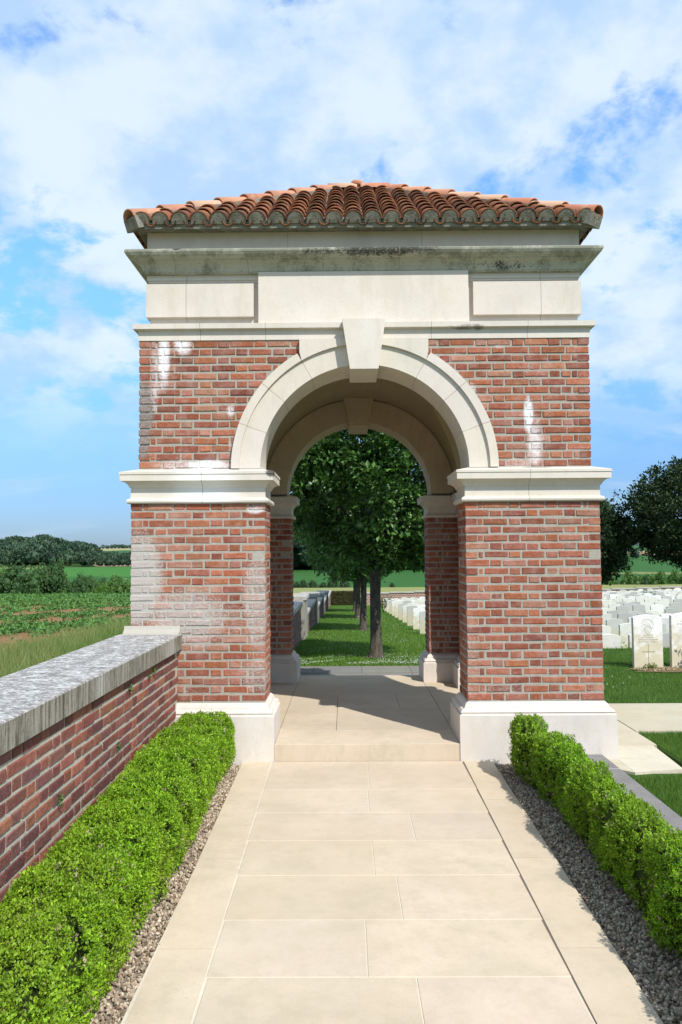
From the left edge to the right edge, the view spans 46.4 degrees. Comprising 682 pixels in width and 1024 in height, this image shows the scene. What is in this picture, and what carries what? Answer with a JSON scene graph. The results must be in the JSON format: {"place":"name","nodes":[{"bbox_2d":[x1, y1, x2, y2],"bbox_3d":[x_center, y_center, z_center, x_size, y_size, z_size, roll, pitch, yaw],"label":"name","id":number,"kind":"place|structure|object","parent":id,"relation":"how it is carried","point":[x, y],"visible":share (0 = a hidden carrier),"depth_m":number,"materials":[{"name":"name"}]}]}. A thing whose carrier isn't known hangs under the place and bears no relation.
{"place":"outdoors","nodes":[
{"label":"outdoors","id":0,"kind":"place"},
{"bbox_2d":[0,615,130,677],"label":"verge grass","id":1,"kind":"structure","parent":0,"point":[21,656],"depth_m":19.14,"materials":[{"name":"green plant"}]},
{"bbox_2d":[0,545,681,667],"bbox_3d":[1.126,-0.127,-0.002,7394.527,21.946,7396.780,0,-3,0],"label":"ground","id":2,"kind":"structure","parent":0,"point":[408,580],"depth_m":247.37,"materials":[{"name":"green plant"}]},
{"bbox_2d":[0,566,6,593],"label":"hedgerow tree","id":3,"kind":"object","parent":2,"relation":"on","point":[3,570],"visible":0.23,"depth_m":127.05,"materials":[{"name":"green plant"}]},
{"bbox_2d":[0,559,42,593],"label":"hedgerow tree","id":4,"kind":"object","parent":2,"relation":"on","point":[15,579],"visible":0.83,"depth_m":126.27,"materials":[{"name":"green plant"}]},
{"bbox_2d":[0,534,103,565],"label":"distant wood","id":5,"kind":"object","parent":2,"relation":"on","point":[45,548],"visible":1,"depth_m":395.93,"materials":[{"name":"green plant"}]},
{"bbox_2d":[34,557,69,593],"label":"hedgerow tree","id":6,"kind":"object","parent":2,"relation":"on","point":[53,576],"visible":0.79,"depth_m":131.61,"materials":[{"name":"green plant"}]},
{"bbox_2d":[0,592,130,644],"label":"crop plants","id":7,"kind":"object","parent":2,"relation":"on","point":[91,602],"visible":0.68,"depth_m":44.24,"materials":[{"name":"green plant"}]},
{"bbox_2d":[67,577,76,592],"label":"hedgerow tree","id":8,"kind":"object","parent":2,"relation":"on","point":[71,586],"visible":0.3,"depth_m":131.85,"materials":[{"name":"green plant"}]},
{"bbox_2d":[73,570,95,593],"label":"hedgerow tree","id":9,"kind":"object","parent":2,"relation":"on","point":[85,585],"visible":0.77,"depth_m":127.16,"materials":[{"name":"green plant"}]},
{"bbox_2d":[0,626,181,902],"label":"boundary wall","id":10,"kind":"structure","parent":2,"relation":"on","point":[68,721],"depth_m":4.52,"materials":[{"name":"brick"}]},
{"bbox_2d":[58,791,63,807],"bbox_3d":[-1.470,1.507,4.177,0.039,0.092,0.068,0,-3,-13],"label":"wall weed","id":11,"kind":"object","parent":10,"relation":"attached to","point":[60,799],"depth_m":4.17,"materials":[{"name":"green plant"}]},
{"bbox_2d":[93,576,106,589],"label":"hedgerow tree","id":12,"kind":"object","parent":2,"relation":"on","point":[103,580],"visible":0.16,"depth_m":137.64,"materials":[{"name":"green plant"}]},
{"bbox_2d":[92,582,109,592],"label":"hedgerow tree","id":13,"kind":"object","parent":2,"relation":"on","point":[103,588],"visible":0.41,"depth_m":127.13,"materials":[{"name":"green plant"}]},
{"bbox_2d":[93,551,130,565],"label":"distant wood","id":14,"kind":"object","parent":2,"relation":"on","point":[109,558],"visible":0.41,"depth_m":381.20,"materials":[{"name":"green plant"}]},
{"bbox_2d":[101,544,130,548],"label":"distant treeline","id":15,"kind":"object","parent":2,"relation":"on","point":[111,546],"visible":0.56,"depth_m":1346.57,"materials":[{"name":"green plant"}]},
{"bbox_2d":[104,574,130,593],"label":"hedgerow tree","id":16,"kind":"object","parent":2,"relation":"on","point":[117,584],"visible":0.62,"depth_m":132.09,"materials":[{"name":"green plant"}]},
{"bbox_2d":[293,582,300,587],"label":"slope bush","id":17,"kind":"object","parent":2,"relation":"on","point":[296,585],"visible":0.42,"depth_m":144.34,"materials":[{"name":"green plant"}]},
{"bbox_2d":[300,580,307,587],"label":"slope bush","id":18,"kind":"object","parent":2,"relation":"on","point":[303,583],"visible":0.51,"depth_m":150.15,"materials":[{"name":"green plant"}]},
{"bbox_2d":[293,590,330,647],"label":"headstones","id":19,"kind":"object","parent":2,"relation":"on","point":[310,609],"depth_m":24.84,"materials":[{"name":"stone"}]},
{"bbox_2d":[308,580,317,587],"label":"slope bush","id":20,"kind":"object","parent":2,"relation":"on","point":[312,584],"visible":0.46,"depth_m":144.09,"materials":[{"name":"green plant"}]},
{"bbox_2d":[318,582,326,587],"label":"slope bush","id":21,"kind":"object","parent":2,"relation":"on","point":[322,585],"visible":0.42,"depth_m":150.25,"materials":[{"name":"green plant"}]},
{"bbox_2d":[327,577,338,587],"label":"slope bush","id":22,"kind":"object","parent":2,"relation":"on","point":[331,584],"visible":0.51,"depth_m":143.91,"materials":[{"name":"green plant"}]},
{"bbox_2d":[306,547,360,618],"bbox_3d":[0.839,1.639,38.786,5.488,7.244,5.686,1,-3,-26],"label":"lawn tree","id":23,"kind":"object","parent":2,"relation":"on","point":[357,599],"visible":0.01,"depth_m":38.53,"materials":[{"name":"green plant"}]},
{"bbox_2d":[338,581,350,587],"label":"slope bush","id":24,"kind":"object","parent":2,"relation":"on","point":[344,585],"visible":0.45,"depth_m":150.04,"materials":[{"name":"green plant"}]},
{"bbox_2d":[331,591,360,604],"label":"beech hedge","id":25,"kind":"object","parent":2,"relation":"on","point":[341,597],"visible":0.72,"depth_m":65.34,"materials":[{"name":"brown plant"}]},
{"bbox_2d":[295,475,420,630],"bbox_3d":[0.801,0.908,28.054,5.249,6.686,5.066,1,-3,-18],"label":"lawn tree","id":26,"kind":"object","parent":2,"relation":"on","point":[346,574],"visible":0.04,"depth_m":27.84,"materials":[{"name":"green plant"}]},
{"bbox_2d":[293,525,422,566],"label":"distant wood","id":27,"kind":"object","parent":2,"relation":"on","point":[298,556],"visible":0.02,"depth_m":322.26,"materials":[{"name":"green plant"}]},
{"bbox_2d":[290,429,426,658],"bbox_3d":[0.687,-0.234,17.312,5.278,6.965,5.467,0,-3,0],"label":"lawn tree","id":28,"kind":"object","parent":2,"relation":"on","point":[336,469],"visible":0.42,"depth_m":16.16,"materials":[{"name":"green plant"}]},
{"bbox_2d":[300,666,418,675],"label":"paving","id":29,"kind":"structure","parent":2,"relation":"on","point":[351,670],"depth_m":14.67,"materials":[{"name":"stone"}]},
{"bbox_2d":[348,577,381,611],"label":"lawn tree","id":30,"kind":"object","parent":2,"relation":"on","point":[353,582],"depth_m":49.21,"materials":[{"name":"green plant"}]},
{"bbox_2d":[119,180,617,765],"bbox_3d":[0.251,-0.562,9.139,4.471,6.622,4.058,0,-3,0],"label":"memorial gateway","id":31,"kind":"object","parent":2,"relation":"on","point":[441,336],"visible":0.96,"depth_m":7.29,"materials":[{"name":"brick"}]},
{"bbox_2d":[69,763,681,1023],"bbox_3d":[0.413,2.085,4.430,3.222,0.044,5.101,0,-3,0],"label":"gravel","id":32,"kind":"structure","parent":2,"relation":"on","point":[645,961],"depth_m":4.11,"materials":[{"name":"grey gravel"}]},
{"bbox_2d":[0,709,236,1023],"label":"box hedge","id":33,"kind":"object","parent":32,"relation":"on","point":[88,881],"visible":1,"depth_m":3.60,"materials":[{"name":"green plant"}]},
{"bbox_2d":[506,712,681,958],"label":"box hedge","id":34,"kind":"object","parent":32,"relation":"on","point":[635,848],"visible":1,"depth_m":4.44,"materials":[{"name":"green plant"}]},
{"bbox_2d":[380,594,394,611],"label":"dark shrub","id":35,"kind":"object","parent":2,"relation":"on","point":[384,602],"visible":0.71,"depth_m":47.17,"materials":[{"name":"green plant"}]},
{"bbox_2d":[389,600,395,613],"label":"headstone","id":36,"kind":"object","parent":2,"relation":"on","point":[390,606],"visible":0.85,"depth_m":44.33,"materials":[{"name":"white stone"}]},
{"bbox_2d":[392,601,395,615],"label":"headstone","id":37,"kind":"object","parent":2,"relation":"on","point":[393,611],"visible":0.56,"depth_m":41.67,"materials":[{"name":"white stone"}]},
{"bbox_2d":[394,601,402,617],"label":"headstone","id":38,"kind":"object","parent":2,"relation":"on","point":[396,603],"visible":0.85,"depth_m":38.99,"materials":[{"name":"white stone"}]},
{"bbox_2d":[398,603,407,619],"bbox_3d":[2.834,4.638,36.330,0.426,0.926,0.076,0,-3,2],"label":"headstone","id":39,"kind":"object","parent":2,"relation":"on","point":[400,611],"visible":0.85,"depth_m":36.31,"materials":[{"name":"white stone"}]},
{"bbox_2d":[402,605,409,622],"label":"headstone","id":40,"kind":"object","parent":2,"relation":"on","point":[404,613],"visible":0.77,"depth_m":33.60,"materials":[{"name":"white stone"}]},
{"bbox_2d":[407,605,417,625],"bbox_3d":[2.771,4.113,30.883,0.414,0.966,0.076,-1,-3,-1],"label":"headstone","id":41,"kind":"object","parent":2,"relation":"on","point":[410,615],"visible":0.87,"depth_m":30.85,"materials":[{"name":"white stone"}]},
{"bbox_2d":[413,608,424,629],"bbox_3d":[2.768,3.876,28.191,0.436,0.958,0.077,0,-3,2],"label":"headstone","id":42,"kind":"object","parent":2,"relation":"on","point":[416,622],"visible":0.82,"depth_m":28.16,"materials":[{"name":"white stone"}]},
{"bbox_2d":[419,611,425,633],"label":"headstone","id":43,"kind":"object","parent":2,"relation":"on","point":[422,616],"visible":0.39,"depth_m":25.52,"materials":[{"name":"white stone"}]},
{"bbox_2d":[302,622,630,677],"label":"daisies","id":44,"kind":"object","parent":2,"relation":"on","point":[367,648],"visible":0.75,"depth_m":16.30,"materials":[{"name":"white plant"}]},
{"bbox_2d":[295,605,681,816],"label":"grass","id":45,"kind":"structure","parent":2,"relation":"on","point":[670,738],"depth_m":15.61,"materials":[{"name":"green plant"}]},
{"bbox_2d":[367,586,681,604],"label":"boundary wall","id":46,"kind":"structure","parent":2,"relation":"on","point":[415,594],"depth_m":64.62,"materials":[{"name":"red brick"}]},
{"bbox_2d":[602,625,610,633],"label":"headstone","id":47,"kind":"object","parent":2,"relation":"on","point":[606,629],"visible":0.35,"depth_m":17.40,"materials":[{"name":"white stone"}]},
{"bbox_2d":[602,613,611,625],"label":"headstone","id":48,"kind":"object","parent":2,"relation":"on","point":[605,616],"visible":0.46,"depth_m":22.77,"materials":[{"name":"white stone"}]},
{"bbox_2d":[602,600,611,607],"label":"headstone","id":49,"kind":"object","parent":2,"relation":"on","point":[605,603],"visible":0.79,"depth_m":33.51,"materials":[{"name":"white stone"}]},
{"bbox_2d":[602,608,611,612],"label":"headstone","id":50,"kind":"object","parent":2,"relation":"on","point":[605,610],"visible":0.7,"depth_m":28.14,"materials":[{"name":"white stone"}]},
{"bbox_2d":[601,577,616,584],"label":"field bush","id":51,"kind":"object","parent":2,"relation":"on","point":[612,582],"visible":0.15,"depth_m":148.33,"materials":[{"name":"green plant"}]},
{"bbox_2d":[602,634,620,648],"bbox_3d":[4.947,2.704,14.728,0.437,0.891,0.076,0,-2,-1],"label":"headstone","id":52,"kind":"object","parent":2,"relation":"on","point":[611,640],"visible":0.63,"depth_m":14.70,"materials":[{"name":"white stone"}]},
{"bbox_2d":[607,610,620,618],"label":"headstone","id":53,"kind":"object","parent":2,"relation":"on","point":[614,613],"visible":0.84,"depth_m":25.50,"materials":[{"name":"white stone"}]},
{"bbox_2d":[608,603,619,609],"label":"headstone","id":54,"kind":"object","parent":2,"relation":"on","point":[612,606],"visible":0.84,"depth_m":30.83,"materials":[{"name":"white stone"}]},
{"bbox_2d":[609,598,618,602],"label":"headstone","id":55,"kind":"object","parent":2,"relation":"on","point":[614,600],"visible":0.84,"depth_m":36.23,"materials":[{"name":"white stone"}]},
{"bbox_2d":[606,618,622,634],"bbox_3d":[6.904,3.153,20.082,0.422,0.926,0.076,0,-2,-1],"label":"headstone","id":56,"kind":"object","parent":2,"relation":"on","point":[613,623],"visible":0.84,"depth_m":20.06,"materials":[{"name":"white stone"}]},
{"bbox_2d":[599,498,640,585],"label":"dark tree","id":57,"kind":"object","parent":2,"relation":"on","point":[614,547],"visible":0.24,"depth_m":71.31,"materials":[{"name":"green plant"}]},
{"bbox_2d":[616,595,624,601],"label":"headstone","id":58,"kind":"object","parent":2,"relation":"on","point":[620,597],"visible":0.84,"depth_m":38.87,"materials":[{"name":"white stone"}]},
{"bbox_2d":[616,606,628,612],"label":"headstone","id":59,"kind":"object","parent":2,"relation":"on","point":[622,609],"visible":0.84,"depth_m":28.14,"materials":[{"name":"white stone"}]},
{"bbox_2d":[617,612,632,622],"bbox_3d":[8.132,3.355,22.785,0.416,0.951,0.076,0,-2,0],"label":"headstone","id":60,"kind":"object","parent":2,"relation":"on","point":[624,616],"visible":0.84,"depth_m":22.76,"materials":[{"name":"white stone"}]},
{"bbox_2d":[619,623,631,647],"bbox_3d":[6.305,2.899,17.433,0.413,0.934,0.076,0,-3,0],"label":"headstone","id":61,"kind":"object","parent":2,"relation":"on","point":[625,630],"visible":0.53,"depth_m":17.41,"materials":[{"name":"white stone"}]},
{"bbox_2d":[622,598,631,601],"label":"headstone","id":62,"kind":"object","parent":2,"relation":"on","point":[626,599],"visible":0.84,"depth_m":36.18,"materials":[{"name":"white stone"}]},
{"bbox_2d":[623,602,634,610],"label":"headstone","id":63,"kind":"object","parent":2,"relation":"on","point":[629,604],"visible":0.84,"depth_m":30.87,"materials":[{"name":"white stone"}]},
{"bbox_2d":[618,570,641,584],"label":"field bush","id":64,"kind":"object","parent":2,"relation":"on","point":[628,578],"visible":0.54,"depth_m":148.51,"materials":[{"name":"green plant"}]},
{"bbox_2d":[628,634,631,647],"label":"headstone","id":65,"kind":"object","parent":2,"relation":"on","point":[629,640],"visible":0.14,"depth_m":14.70,"materials":[{"name":"white stone"}]},
{"bbox_2d":[625,548,642,557],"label":"distant treeline","id":66,"kind":"object","parent":2,"relation":"on","point":[636,551],"visible":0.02,"depth_m":459.52,"materials":[{"name":"green plant"}]},
{"bbox_2d":[627,611,640,615],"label":"headstone","id":67,"kind":"object","parent":2,"relation":"on","point":[634,613],"visible":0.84,"depth_m":25.45,"materials":[{"name":"white stone"}]},
{"bbox_2d":[587,754,681,833],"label":"kerb wall","id":68,"kind":"structure","parent":2,"relation":"on","point":[671,817],"depth_m":5.88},
{"bbox_2d":[632,604,644,612],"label":"headstone","id":69,"kind":"object","parent":2,"relation":"on","point":[639,608],"visible":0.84,"depth_m":28.18,"materials":[{"name":"white stone"}]},
{"bbox_2d":[635,596,644,602],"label":"headstone","id":70,"kind":"object","parent":2,"relation":"on","point":[640,599],"visible":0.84,"depth_m":36.25,"materials":[{"name":"white stone"}]},
{"bbox_2d":[605,455,681,570],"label":"dark tree","id":71,"kind":"object","parent":2,"relation":"on","point":[656,513],"visible":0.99,"depth_m":68.78,"materials":[{"name":"green plant"}]},
{"bbox_2d":[639,573,649,584],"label":"field bush","id":72,"kind":"object","parent":2,"relation":"on","point":[644,579],"visible":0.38,"depth_m":154.50,"materials":[{"name":"green plant"}]},
{"bbox_2d":[639,602,650,610],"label":"headstone","id":73,"kind":"object","parent":2,"relation":"on","point":[647,606],"visible":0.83,"depth_m":30.87,"materials":[{"name":"white stone"}]},
{"bbox_2d":[644,598,654,604],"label":"headstone","id":74,"kind":"object","parent":2,"relation":"on","point":[650,600],"visible":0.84,"depth_m":33.56,"materials":[{"name":"white stone"}]},
{"bbox_2d":[645,610,658,615],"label":"headstone","id":75,"kind":"object","parent":2,"relation":"on","point":[654,612],"visible":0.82,"depth_m":25.44,"materials":[{"name":"white stone"}]},
{"bbox_2d":[650,604,662,616],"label":"headstone","id":76,"kind":"object","parent":2,"relation":"on","point":[656,607],"visible":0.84,"depth_m":28.12,"materials":[{"name":"white stone"}]},
{"bbox_2d":[647,569,668,584],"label":"field bush","id":77,"kind":"object","parent":2,"relation":"on","point":[658,579],"visible":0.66,"depth_m":148.23,"materials":[{"name":"green plant"}]},
{"bbox_2d":[655,592,663,598],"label":"headstone","id":78,"kind":"object","parent":2,"relation":"on","point":[661,594],"visible":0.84,"depth_m":41.60,"materials":[{"name":"white stone"}]},
{"bbox_2d":[654,601,665,613],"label":"headstone","id":79,"kind":"object","parent":2,"relation":"on","point":[661,603],"visible":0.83,"depth_m":30.87,"materials":[{"name":"white stone"}]},
{"bbox_2d":[658,599,668,606],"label":"headstone","id":80,"kind":"object","parent":2,"relation":"on","point":[666,601],"visible":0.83,"depth_m":33.51,"materials":[{"name":"white stone"}]},
{"bbox_2d":[662,623,665,632],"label":"headstone","id":81,"kind":"object","parent":2,"relation":"on","point":[663,628],"visible":0.16,"depth_m":17.42,"materials":[{"name":"white stone"}]},
{"bbox_2d":[662,617,668,631],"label":"headstone","id":82,"kind":"object","parent":2,"relation":"on","point":[665,620],"visible":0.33,"depth_m":20.04,"materials":[{"name":"white stone"}]},
{"bbox_2d":[660,613,670,617],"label":"headstone","id":83,"kind":"object","parent":2,"relation":"on","point":[665,615],"visible":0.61,"depth_m":22.75,"materials":[{"name":"white stone"}]},
{"bbox_2d":[662,632,669,647],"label":"headstone","id":84,"kind":"object","parent":2,"relation":"on","point":[666,639],"visible":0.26,"depth_m":14.74,"materials":[{"name":"white stone"}]},
{"bbox_2d":[662,596,671,605],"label":"headstone","id":85,"kind":"object","parent":2,"relation":"on","point":[668,597],"visible":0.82,"depth_m":36.22,"materials":[{"name":"white stone"}]},
{"bbox_2d":[664,608,677,613],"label":"headstone","id":86,"kind":"object","parent":2,"relation":"on","point":[671,610],"visible":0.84,"depth_m":25.42,"materials":[{"name":"white stone"}]},
{"bbox_2d":[666,606,678,612],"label":"headstone","id":87,"kind":"object","parent":2,"relation":"on","point":[675,607],"visible":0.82,"depth_m":28.18,"materials":[{"name":"white stone"}]},
{"bbox_2d":[667,569,679,583],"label":"field bush","id":88,"kind":"object","parent":2,"relation":"on","point":[673,578],"visible":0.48,"depth_m":154.49,"materials":[{"name":"green plant"}]},
{"bbox_2d":[670,602,681,612],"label":"headstone","id":89,"kind":"object","parent":2,"relation":"on","point":[677,604],"visible":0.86,"depth_m":30.84,"materials":[{"name":"white stone"}]},
{"bbox_2d":[673,599,681,602],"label":"headstone","id":90,"kind":"object","parent":2,"relation":"on","point":[678,600],"visible":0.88,"depth_m":33.54,"materials":[{"name":"white stone"}]},
{"bbox_2d":[0,0,681,548],"label":"sky","id":91,"kind":"structure","parent":0,"point":[108,108],"materials":[{"name":"blue"}]},
{"bbox_2d":[120,761,662,1023],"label":"path","id":92,"kind":"structure","parent":0,"point":[308,897],"depth_m":4.03,"materials":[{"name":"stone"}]},
{"bbox_2d":[462,762,596,1023],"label":"joint","id":93,"kind":"object","parent":92,"relation":"on","point":[546,927],"visible":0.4,"depth_m":4.10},
{"bbox_2d":[603,648,681,816],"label":"lawn","id":94,"kind":"structure","parent":0,"point":[678,761],"depth_m":10.44,"materials":[{"name":"green plant"}]},
{"bbox_2d":[626,666,681,671],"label":"soil bed","id":95,"kind":"object","parent":94,"relation":"on","point":[662,671],"visible":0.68,"depth_m":11.43,"materials":[{"name":"brown soil"}]},
{"bbox_2d":[631,614,662,668],"bbox_3d":[4.530,1.990,11.774,0.430,0.940,0.078,-1,-3,0],"label":"headstone","id":96,"kind":"object","parent":95,"relation":"on","point":[647,642],"visible":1,"depth_m":11.74,"materials":[{"name":"white stone"}]},
{"bbox_2d":[644,662,656,667],"bbox_3d":[4.535,2.264,11.662,0.227,0.130,0.146,0,-3,-12],"label":"plant","id":97,"kind":"object","parent":95,"relation":"on","point":[649,665],"visible":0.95,"depth_m":11.65,"materials":[{"name":"green plant"}]},
{"bbox_2d":[669,613,681,667],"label":"headstone","id":98,"kind":"object","parent":95,"relation":"on","point":[675,630],"visible":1,"depth_m":11.76,"materials":[{"name":"white stone"}]},
{"bbox_2d":[608,703,681,774],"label":"side path","id":99,"kind":"structure","parent":0,"point":[638,754],"depth_m":8.00,"materials":[{"name":"stone"}]}
]}

